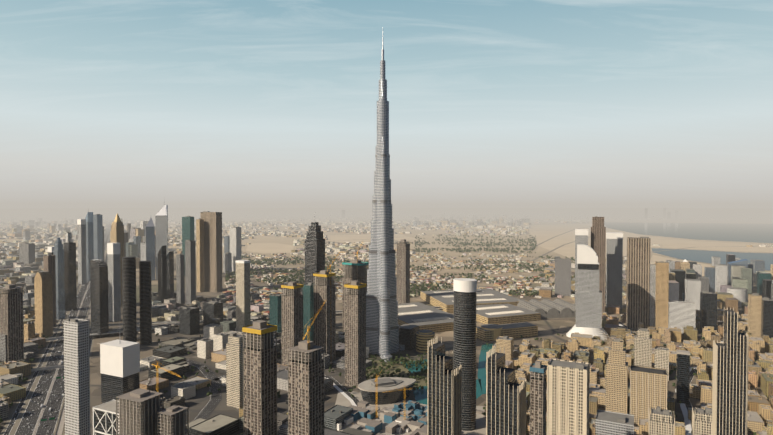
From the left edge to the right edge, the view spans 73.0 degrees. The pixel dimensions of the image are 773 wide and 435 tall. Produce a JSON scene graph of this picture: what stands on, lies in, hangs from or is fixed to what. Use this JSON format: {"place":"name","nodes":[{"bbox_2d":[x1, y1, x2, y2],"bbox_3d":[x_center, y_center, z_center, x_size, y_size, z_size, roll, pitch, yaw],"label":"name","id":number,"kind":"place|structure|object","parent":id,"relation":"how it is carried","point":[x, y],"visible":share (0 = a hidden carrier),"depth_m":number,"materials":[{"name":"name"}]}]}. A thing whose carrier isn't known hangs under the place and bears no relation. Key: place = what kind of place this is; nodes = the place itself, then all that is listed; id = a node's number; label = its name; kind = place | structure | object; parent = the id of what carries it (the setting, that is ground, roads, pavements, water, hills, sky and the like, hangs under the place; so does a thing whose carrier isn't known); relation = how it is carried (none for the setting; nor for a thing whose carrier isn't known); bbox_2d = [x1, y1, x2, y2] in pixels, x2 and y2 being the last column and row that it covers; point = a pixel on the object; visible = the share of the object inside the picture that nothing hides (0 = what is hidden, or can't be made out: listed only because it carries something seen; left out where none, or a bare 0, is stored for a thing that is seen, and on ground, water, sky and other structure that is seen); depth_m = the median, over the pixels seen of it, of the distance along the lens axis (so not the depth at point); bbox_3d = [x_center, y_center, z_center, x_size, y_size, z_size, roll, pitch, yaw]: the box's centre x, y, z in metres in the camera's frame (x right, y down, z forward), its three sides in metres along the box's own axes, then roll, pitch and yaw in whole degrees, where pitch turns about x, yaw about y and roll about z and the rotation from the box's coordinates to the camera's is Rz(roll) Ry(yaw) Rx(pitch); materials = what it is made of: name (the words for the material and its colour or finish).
{"place":"outdoors","nodes":[
{"label":"outdoors","id":0,"kind":"place"},
{"bbox_2d":[146,218,154,279],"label":"skyscraper","id":1,"kind":"structure","parent":0,"point":[150,241],"depth_m":2620.06,"materials":[{"name":"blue glass"}]},
{"bbox_2d":[158,246,166,302],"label":"tower","id":2,"kind":"structure","parent":0,"point":[162,253],"depth_m":2012.41,"materials":[{"name":"grey glass"}]},
{"bbox_2d":[165,251,173,298],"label":"tower","id":3,"kind":"structure","parent":0,"point":[169,275],"depth_m":2013.89,"materials":[{"name":"grey glass"}]},
{"bbox_2d":[176,254,184,303],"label":"tower","id":4,"kind":"structure","parent":0,"point":[180,285],"depth_m":1980.37,"materials":[{"name":"white paint"}]},
{"bbox_2d":[182,216,193,271],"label":"green tower","id":5,"kind":"structure","parent":0,"point":[187,227],"depth_m":2784.29,"materials":[{"name":"teal glass"}]},
{"bbox_2d":[185,240,195,304],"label":"tower","id":6,"kind":"structure","parent":0,"point":[190,274],"depth_m":1927.70,"materials":[{"name":"grey paint"}]},
{"bbox_2d":[230,227,241,271],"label":"white tower","id":7,"kind":"structure","parent":0,"point":[235,243],"depth_m":2959.05,"materials":[{"name":"paint"}]},
{"bbox_2d":[0,208,772,434],"bbox_3d":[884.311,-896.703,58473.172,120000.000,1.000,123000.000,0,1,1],"label":"ground","id":8,"kind":"structure","parent":0,"point":[549,328],"depth_m":3789.91,"materials":[{"name":"beige sand"}]},
{"bbox_2d":[0,284,23,361],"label":"skyscraper","id":9,"kind":"structure","parent":8,"relation":"on","point":[11,312],"depth_m":1229.12,"materials":[{"name":"concrete"}]},
{"bbox_2d":[0,309,45,419],"bbox_3d":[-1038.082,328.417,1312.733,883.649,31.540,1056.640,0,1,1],"label":"low-rise buildings","id":10,"kind":"structure","parent":8,"relation":"on","point":[11,372],"depth_m":1125.97,"materials":[{"name":"beige concrete"}]},
{"bbox_2d":[19,243,34,263],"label":"building","id":11,"kind":"structure","parent":8,"relation":"on","point":[26,253],"depth_m":3305.86,"materials":[{"name":"white paint"}]},
{"bbox_2d":[0,244,77,313],"bbox_3d":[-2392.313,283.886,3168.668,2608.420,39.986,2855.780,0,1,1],"label":"city buildings","id":12,"kind":"structure","parent":8,"relation":"on","point":[20,274],"depth_m":2835.95,"materials":[{"name":"beige concrete"}]},
{"bbox_2d":[34,271,52,337],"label":"arched tower","id":13,"kind":"structure","parent":8,"relation":"on","point":[43,303],"depth_m":1484.73,"materials":[{"name":"brown paint"}]},
{"bbox_2d":[43,255,55,325],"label":"brown tower","id":14,"kind":"structure","parent":8,"relation":"on","point":[49,263],"depth_m":1615.49,"materials":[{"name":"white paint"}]},
{"bbox_2d":[4,228,106,434],"bbox_3d":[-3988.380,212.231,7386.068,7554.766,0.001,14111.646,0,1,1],"label":"road","id":15,"kind":"structure","parent":8,"relation":"on","point":[10,425],"depth_m":1103.17,"materials":[{"name":"grey asphalt"}]},
{"bbox_2d":[0,220,113,434],"bbox_3d":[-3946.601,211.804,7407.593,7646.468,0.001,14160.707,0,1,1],"label":"highway corridor verge","id":16,"kind":"structure","parent":8,"relation":"on","point":[21,413],"depth_m":1084.84,"materials":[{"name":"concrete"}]},
{"bbox_2d":[64,241,76,310],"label":"tower","id":17,"kind":"structure","parent":16,"relation":"on","point":[70,286],"depth_m":1866.86,"materials":[{"name":"grey glass"}]},
{"bbox_2d":[77,219,86,284],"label":"tower","id":18,"kind":"structure","parent":16,"relation":"on","point":[81,233],"depth_m":2484.89,"materials":[{"name":"white paint"}]},
{"bbox_2d":[85,211,93,280],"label":"tower","id":19,"kind":"structure","parent":16,"relation":"on","point":[89,239],"depth_m":2587.89,"materials":[{"name":"grey glass"}]},
{"bbox_2d":[93,214,102,259],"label":"tower","id":20,"kind":"structure","parent":16,"relation":"on","point":[98,234],"depth_m":2874.86,"materials":[{"name":"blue glass"}]},
{"bbox_2d":[7,207,109,242],"bbox_3d":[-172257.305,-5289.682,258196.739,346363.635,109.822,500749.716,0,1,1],"label":"buildings","id":21,"kind":"structure","parent":8,"relation":"on","point":[25,233],"depth_m":7605.69,"materials":[{"name":"beige concrete"}]},
{"bbox_2d":[53,233,64,319],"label":"skyscraper","id":22,"kind":"structure","parent":8,"relation":"on","point":[58,251],"depth_m":1715.90,"materials":[{"name":"grey glass"}]},
{"bbox_2d":[15,221,111,434],"bbox_3d":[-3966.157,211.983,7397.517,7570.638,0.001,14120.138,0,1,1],"label":"highway carriageway","id":23,"kind":"structure","parent":8,"relation":"on","point":[31,407],"depth_m":1078.71,"materials":[{"name":"grey asphalt"}]},
{"bbox_2d":[35,220,112,434],"bbox_3d":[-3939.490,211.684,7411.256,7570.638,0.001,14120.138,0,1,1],"label":"highway carriageway","id":24,"kind":"structure","parent":8,"relation":"on","point":[57,389],"depth_m":1016.69,"materials":[{"name":"grey asphalt"}]},
{"bbox_2d":[63,318,89,434],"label":"skyscraper","id":25,"kind":"structure","parent":8,"relation":"on","point":[76,377],"depth_m":720.59,"materials":[{"name":"paint"}]},
{"bbox_2d":[90,259,108,337],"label":"skyscraper","id":26,"kind":"structure","parent":8,"relation":"on","point":[99,295],"depth_m":1481.74,"materials":[{"name":"grey glass"}]},
{"bbox_2d":[93,399,119,434],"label":"high-rise building","id":27,"kind":"structure","parent":8,"relation":"on","point":[104,418],"depth_m":648.86,"materials":[{"name":"white glass"}]},
{"bbox_2d":[107,243,120,321],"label":"skyscraper","id":28,"kind":"structure","parent":8,"relation":"on","point":[114,285],"depth_m":1683.22,"materials":[{"name":"paint"}]},
{"bbox_2d":[111,213,123,304],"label":"skyscraper","id":29,"kind":"structure","parent":8,"relation":"on","point":[117,230],"depth_m":1956.37,"materials":[{"name":"gold metal"}]},
{"bbox_2d":[100,339,139,402],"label":"building","id":30,"kind":"structure","parent":8,"relation":"on","point":[119,365],"depth_m":979.57,"materials":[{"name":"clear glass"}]},
{"bbox_2d":[122,256,136,341],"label":"skyscraper","id":31,"kind":"structure","parent":8,"relation":"on","point":[129,297],"depth_m":1367.32,"materials":[{"name":"black glass"}]},
{"bbox_2d":[110,218,155,268],"bbox_3d":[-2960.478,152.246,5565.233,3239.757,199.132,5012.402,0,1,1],"label":"skyscraper","id":32,"kind":"structure","parent":8,"relation":"on","point":[134,242],"depth_m":3413.46,"materials":[{"name":"grey glass"}]},
{"bbox_2d":[116,388,163,434],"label":"high-rise building","id":33,"kind":"structure","parent":8,"relation":"on","point":[139,408],"depth_m":622.01,"materials":[{"name":"concrete"}]},
{"bbox_2d":[139,261,151,344],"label":"skyscraper","id":34,"kind":"structure","parent":8,"relation":"on","point":[145,292],"depth_m":1397.71,"materials":[{"name":"black glass"}]},
{"bbox_2d":[155,204,167,279],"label":"skyscraper","id":35,"kind":"structure","parent":8,"relation":"on","point":[161,223],"depth_m":2619.10,"materials":[{"name":"silver glass"}]},
{"bbox_2d":[157,405,188,434],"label":"high-rise building","id":36,"kind":"structure","parent":8,"relation":"on","point":[173,420],"depth_m":617.88,"materials":[{"name":"concrete"}]},
{"bbox_2d":[179,306,199,334],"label":"building","id":37,"kind":"structure","parent":8,"relation":"on","point":[189,320],"depth_m":1518.72,"materials":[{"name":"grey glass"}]},
{"bbox_2d":[196,218,203,291],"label":"skyscraper","id":38,"kind":"structure","parent":8,"relation":"on","point":[200,250],"depth_m":2259.97,"materials":[{"name":"beige concrete"}]},
{"bbox_2d":[185,360,221,434],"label":"curved road","id":39,"kind":"structure","parent":8,"relation":"on","point":[211,404],"depth_m":1049.58,"materials":[{"name":"grey asphalt"}]},
{"bbox_2d":[197,338,212,358],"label":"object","id":40,"kind":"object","parent":8,"relation":"on","point":[204,348],"visible":1,"depth_m":1280.14,"materials":[{"name":"white paint"}]},
{"bbox_2d":[200,211,222,291],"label":"skyscraper","id":41,"kind":"structure","parent":8,"relation":"on","point":[212,251],"depth_m":2268.38,"materials":[{"name":"brown paint"}]},
{"bbox_2d":[203,301,222,325],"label":"building","id":42,"kind":"structure","parent":8,"relation":"on","point":[212,309],"depth_m":1612.48,"materials":[{"name":"grey glass"}]},
{"bbox_2d":[226,332,247,408],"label":"building","id":43,"kind":"structure","parent":8,"relation":"on","point":[234,370],"depth_m":963.85,"materials":[{"name":"concrete"}]},
{"bbox_2d":[235,260,250,332],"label":"cream tower","id":44,"kind":"structure","parent":8,"relation":"on","point":[243,313],"depth_m":1504.40,"materials":[{"name":"white paint"}]},
{"bbox_2d":[222,287,284,314],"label":"low-rise buildings","id":45,"kind":"structure","parent":8,"relation":"on","point":[266,292],"depth_m":2120.96,"materials":[{"name":"beige concrete"}]},
{"bbox_2d":[139,331,372,434],"bbox_3d":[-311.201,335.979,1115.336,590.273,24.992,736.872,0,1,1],"label":"low-rise buildings","id":46,"kind":"structure","parent":8,"relation":"on","point":[172,351],"depth_m":1059.12,"materials":[{"name":"grey concrete"}]},
{"bbox_2d":[242,320,276,434],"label":"skyscraper","id":47,"kind":"structure","parent":8,"relation":"on","point":[260,384],"depth_m":680.02,"materials":[{"name":"concrete"}]},
{"bbox_2d":[152,291,368,369],"bbox_3d":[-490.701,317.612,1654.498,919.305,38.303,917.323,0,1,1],"label":"low-rise buildings","id":48,"kind":"structure","parent":8,"relation":"on","point":[167,310],"depth_m":1725.40,"materials":[{"name":"beige concrete"}]},
{"bbox_2d":[246,243,293,252],"bbox_3d":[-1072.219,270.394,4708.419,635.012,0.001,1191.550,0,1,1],"label":"sand flat","id":49,"kind":"structure","parent":8,"relation":"on","point":[268,248],"depth_m":4594.95,"materials":[{"name":"beige sand"}]},
{"bbox_2d":[269,294,281,332],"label":"teal block","id":50,"kind":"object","parent":8,"relation":"on","point":[275,313],"visible":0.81,"depth_m":1508.83,"materials":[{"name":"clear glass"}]},
{"bbox_2d":[225,255,335,289],"bbox_3d":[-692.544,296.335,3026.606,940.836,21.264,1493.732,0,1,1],"label":"houses","id":51,"kind":"structure","parent":8,"relation":"on","point":[283,278],"depth_m":2890.88,"materials":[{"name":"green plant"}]},
{"bbox_2d":[281,281,303,364],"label":"skyscraper","id":52,"kind":"structure","parent":8,"relation":"on","point":[292,314],"depth_m":1218.66,"materials":[{"name":"concrete"}]},
{"bbox_2d":[288,340,323,434],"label":"skyscraper","id":53,"kind":"structure","parent":8,"relation":"on","point":[305,391],"depth_m":648.63,"materials":[{"name":"concrete"}]},
{"bbox_2d":[302,283,314,340],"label":"tower","id":54,"kind":"structure","parent":8,"relation":"on","point":[308,300],"depth_m":1401.08,"materials":[{"name":"teal glass"}]},
{"bbox_2d":[305,222,324,284],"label":"tower","id":55,"kind":"structure","parent":8,"relation":"on","point":[314,251],"depth_m":1431.73,"materials":[{"name":"grey glass"}]},
{"bbox_2d":[313,270,335,360],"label":"skyscraper","id":56,"kind":"structure","parent":8,"relation":"on","point":[325,328],"depth_m":1251.60,"materials":[{"name":"concrete"}]},
{"bbox_2d":[344,280,365,387],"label":"skyscraper","id":57,"kind":"structure","parent":8,"relation":"on","point":[355,335],"depth_m":1077.14,"materials":[{"name":"concrete"}]},
{"bbox_2d":[342,260,368,331],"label":"skyscraper","id":58,"kind":"structure","parent":8,"relation":"on","point":[354,270],"depth_m":1533.91,"materials":[{"name":"concrete"}]},
{"bbox_2d":[325,234,415,242],"bbox_3d":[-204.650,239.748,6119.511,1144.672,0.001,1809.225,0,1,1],"label":"sand flat","id":59,"kind":"structure","parent":8,"relation":"on","point":[352,238],"depth_m":6015.92,"materials":[{"name":"beige sand"}]},
{"bbox_2d":[366,37,404,361],"bbox_3d":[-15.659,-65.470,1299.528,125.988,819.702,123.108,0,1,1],"label":"skyscraper","id":60,"kind":"structure","parent":8,"relation":"on","point":[382,333],"depth_m":1300.03,"materials":[{"name":"metal"}]},
{"bbox_2d":[0,226,772,254],"bbox_3d":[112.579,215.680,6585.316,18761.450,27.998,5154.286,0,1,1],"label":"city","id":61,"kind":"object","parent":8,"relation":"on","point":[347,247],"visible":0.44,"depth_m":6600.90},
{"bbox_2d":[0,212,772,228],"bbox_3d":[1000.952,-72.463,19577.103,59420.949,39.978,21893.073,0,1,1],"label":"city","id":62,"kind":"object","parent":8,"relation":"on","point":[107,223],"visible":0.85,"depth_m":13763.82},
{"bbox_2d":[0,208,772,212],"bbox_3d":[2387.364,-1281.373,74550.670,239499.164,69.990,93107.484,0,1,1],"label":"city","id":63,"kind":"object","parent":8,"relation":"on","point":[198,210],"visible":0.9,"depth_m":34902.75},
{"bbox_2d":[358,377,415,404],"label":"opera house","id":64,"kind":"structure","parent":8,"relation":"on","point":[370,389],"depth_m":987.83,"materials":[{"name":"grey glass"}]},
{"bbox_2d":[366,353,427,391],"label":"park trees","id":65,"kind":"object","parent":8,"relation":"on","point":[404,363],"visible":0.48,"depth_m":1186.06,"materials":[{"name":"green plant"}]},
{"bbox_2d":[224,252,574,299],"bbox_3d":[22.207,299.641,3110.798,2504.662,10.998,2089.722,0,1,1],"label":"houses","id":66,"kind":"structure","parent":8,"relation":"on","point":[414,279],"depth_m":2915.57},
{"bbox_2d":[397,239,409,303],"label":"skyscraper","id":67,"kind":"structure","parent":8,"relation":"on","point":[403,270],"depth_m":1950.22,"materials":[{"name":"concrete"}]},
{"bbox_2d":[336,400,485,434],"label":"low-rise buildings","id":68,"kind":"structure","parent":8,"relation":"on","point":[365,413],"depth_m":897.28,"materials":[{"name":"concrete"}]},
{"bbox_2d":[427,337,461,434],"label":"fin tower","id":69,"kind":"structure","parent":8,"relation":"on","point":[444,412],"depth_m":601.27,"materials":[{"name":"beige concrete"}]},
{"bbox_2d":[334,255,574,296],"bbox_3d":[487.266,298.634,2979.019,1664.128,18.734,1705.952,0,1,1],"label":"park trees","id":70,"kind":"object","parent":8,"relation":"on","point":[470,275],"visible":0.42,"depth_m":2760.60,"materials":[{"name":"green plant"}]},
{"bbox_2d":[152,319,767,434],"bbox_3d":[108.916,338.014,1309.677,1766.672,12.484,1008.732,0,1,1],"label":"downtown trees","id":71,"kind":"object","parent":8,"relation":"on","point":[354,387],"visible":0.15,"depth_m":1145.60,"materials":[{"name":"green plant"}]},
{"bbox_2d":[453,278,476,430],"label":"skyscraper","id":72,"kind":"structure","parent":8,"relation":"on","point":[464,320],"depth_m":865.00,"materials":[{"name":"grey glass"}]},
{"bbox_2d":[413,209,530,225],"bbox_3d":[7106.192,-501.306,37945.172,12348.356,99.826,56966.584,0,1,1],"label":"buildings","id":73,"kind":"structure","parent":8,"relation":"on","point":[500,220],"depth_m":11409.87,"materials":[{"name":"beige concrete"}]},
{"bbox_2d":[414,235,536,253],"bbox_3d":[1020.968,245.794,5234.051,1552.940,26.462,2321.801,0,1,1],"label":"park trees","id":74,"kind":"object","parent":8,"relation":"on","point":[467,250],"visible":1,"depth_m":4854.43,"materials":[{"name":"green plant"}]},
{"bbox_2d":[398,288,575,352],"bbox_3d":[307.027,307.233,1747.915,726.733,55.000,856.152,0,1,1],"label":"shopping mall","id":75,"kind":"structure","parent":8,"relation":"on","point":[420,324],"depth_m":1682.87,"materials":[{"name":"stone"}]},
{"bbox_2d":[496,336,513,359],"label":"block","id":76,"kind":"structure","parent":8,"relation":"on","point":[507,342],"depth_m":1220.66,"materials":[{"name":"white paint"}]},
{"bbox_2d":[486,346,525,434],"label":"fin tower","id":77,"kind":"structure","parent":8,"relation":"on","point":[505,404],"depth_m":582.25,"materials":[{"name":"beige concrete"}]},
{"bbox_2d":[529,360,546,434],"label":"building","id":78,"kind":"structure","parent":8,"relation":"on","point":[538,369],"depth_m":710.49,"materials":[{"name":"concrete"}]},
{"bbox_2d":[555,258,570,295],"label":"high-rise building","id":79,"kind":"structure","parent":8,"relation":"on","point":[562,276],"depth_m":2174.48,"materials":[{"name":"white paint"}]},
{"bbox_2d":[575,229,587,304],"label":"skyscraper","id":80,"kind":"structure","parent":8,"relation":"on","point":[581,236],"depth_m":1791.76,"materials":[{"name":"white paint"}]},
{"bbox_2d":[566,244,609,340],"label":"skyscraper","id":81,"kind":"structure","parent":8,"relation":"on","point":[588,307],"depth_m":1466.71,"materials":[{"name":"white paint"}]},
{"bbox_2d":[536,256,650,303],"bbox_3d":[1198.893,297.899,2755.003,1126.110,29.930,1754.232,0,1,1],"label":"city buildings","id":82,"kind":"structure","parent":8,"relation":"on","point":[545,289],"depth_m":2515.03,"materials":[{"name":"concrete"}]},
{"bbox_2d":[591,216,605,312],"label":"skyscraper","id":83,"kind":"structure","parent":8,"relation":"on","point":[598,237],"depth_m":1786.91,"materials":[{"name":"brown paint"}]},
{"bbox_2d":[606,232,622,309],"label":"tower","id":84,"kind":"structure","parent":8,"relation":"on","point":[614,256],"depth_m":1884.68,"materials":[{"name":"white paint"}]},
{"bbox_2d":[595,409,633,434],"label":"high-rise building","id":85,"kind":"structure","parent":8,"relation":"on","point":[610,423],"depth_m":719.73,"materials":[{"name":"white paint"}]},
{"bbox_2d":[605,338,627,413],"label":"high-rise building","id":86,"kind":"structure","parent":8,"relation":"on","point":[616,395],"depth_m":905.63,"materials":[{"name":"concrete"}]},
{"bbox_2d":[492,300,772,434],"bbox_3d":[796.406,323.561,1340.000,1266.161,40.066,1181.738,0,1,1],"label":"buildings","id":87,"kind":"structure","parent":8,"relation":"on","point":[760,408],"depth_m":1221.86,"materials":[{"name":"concrete"}]},
{"bbox_2d":[626,237,649,328],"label":"skyscraper","id":88,"kind":"structure","parent":8,"relation":"on","point":[638,285],"depth_m":1586.64,"materials":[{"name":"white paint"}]},
{"bbox_2d":[630,365,667,425],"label":"high-rise building","id":89,"kind":"structure","parent":8,"relation":"on","point":[648,387],"depth_m":881.95,"materials":[{"name":"concrete"}]},
{"bbox_2d":[528,224,772,258],"bbox_3d":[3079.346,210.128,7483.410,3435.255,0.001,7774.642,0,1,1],"label":"sand flat","id":90,"kind":"structure","parent":8,"relation":"on","point":[543,233],"depth_m":5353.68,"materials":[{"name":"beige sand"}]},
{"bbox_2d":[649,264,655,326],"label":"high-rise building","id":91,"kind":"structure","parent":8,"relation":"on","point":[652,291],"depth_m":1566.05,"materials":[{"name":"grey concrete"}]},
{"bbox_2d":[648,406,674,434],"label":"high-rise building","id":92,"kind":"structure","parent":8,"relation":"on","point":[661,421],"depth_m":711.58,"materials":[{"name":"concrete"}]},
{"bbox_2d":[655,261,668,330],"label":"skyscraper","id":93,"kind":"structure","parent":8,"relation":"on","point":[661,293],"depth_m":1546.92,"materials":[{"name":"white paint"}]},
{"bbox_2d":[668,301,695,332],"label":"building","id":94,"kind":"structure","parent":8,"relation":"on","point":[681,314],"depth_m":1521.28,"materials":[{"name":"paint"}]},
{"bbox_2d":[676,350,689,403],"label":"slim dark tower","id":95,"kind":"structure","parent":8,"relation":"on","point":[682,374],"depth_m":985.78,"materials":[{"name":"black glass"}]},
{"bbox_2d":[692,407,711,434],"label":"high-rise building","id":96,"kind":"structure","parent":8,"relation":"on","point":[701,421],"depth_m":711.95,"materials":[{"name":"concrete"}]},
{"bbox_2d":[668,254,772,312],"bbox_3d":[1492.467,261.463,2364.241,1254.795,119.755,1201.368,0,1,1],"label":"buildings","id":97,"kind":"structure","parent":8,"relation":"on","point":[685,285],"depth_m":2088.55,"materials":[{"name":"grey glass"}]},
{"bbox_2d":[712,307,748,434],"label":"skyscraper","id":98,"kind":"structure","parent":8,"relation":"on","point":[730,388],"depth_m":592.05,"materials":[{"name":"beige concrete"}]},
{"bbox_2d":[748,293,761,336],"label":"tower","id":99,"kind":"structure","parent":8,"relation":"on","point":[754,314],"depth_m":1437.49,"materials":[{"name":"beige paint"}]},
{"bbox_2d":[0,0,772,208],"label":"sky","id":100,"kind":"structure","parent":0,"point":[104,103],"materials":[{"name":"blue"}]},
{"bbox_2d":[335,391,485,434],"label":"ground","id":101,"kind":"structure","parent":0,"point":[343,400],"depth_m":916.14,"materials":[{"name":"grey concrete"}]},
{"bbox_2d":[477,343,494,393],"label":"water","id":102,"kind":"structure","parent":0,"point":[485,348],"depth_m":1220.68,"materials":[{"name":"teal liquid"}]},
{"bbox_2d":[547,358,589,434],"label":"high-rise building","id":103,"kind":"structure","parent":0,"point":[568,384],"depth_m":550.90,"materials":[{"name":"concrete"}]},
{"bbox_2d":[634,328,651,367],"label":"tower","id":104,"kind":"structure","parent":0,"point":[642,347],"depth_m":1138.08,"materials":[{"name":"concrete"}]},
{"bbox_2d":[654,347,668,380],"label":"tower","id":105,"kind":"structure","parent":0,"point":[661,357],"depth_m":1117.90,"materials":[{"name":"white paint"}]},
{"bbox_2d":[604,222,772,242],"bbox_3d":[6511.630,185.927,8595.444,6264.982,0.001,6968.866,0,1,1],"label":"creek lagoon water","id":106,"kind":"structure","parent":0,"point":[756,233],"depth_m":7992.40,"materials":[{"name":"grey liquid"}]},
{"bbox_2d":[700,291,716,331],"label":"tower","id":107,"kind":"structure","parent":0,"point":[708,308],"depth_m":1527.90,"materials":[{"name":"grey glass"}]},
{"bbox_2d":[652,248,772,270],"bbox_3d":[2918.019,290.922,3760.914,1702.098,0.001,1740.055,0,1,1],"label":"water","id":108,"kind":"structure","parent":0,"point":[704,256],"depth_m":3942.48,"materials":[{"name":"liquid"}]},
{"bbox_2d":[761,297,772,337],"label":"tower","id":109,"kind":"structure","parent":0,"point":[766,315],"depth_m":1411.95,"materials":[{"name":"grey glass"}]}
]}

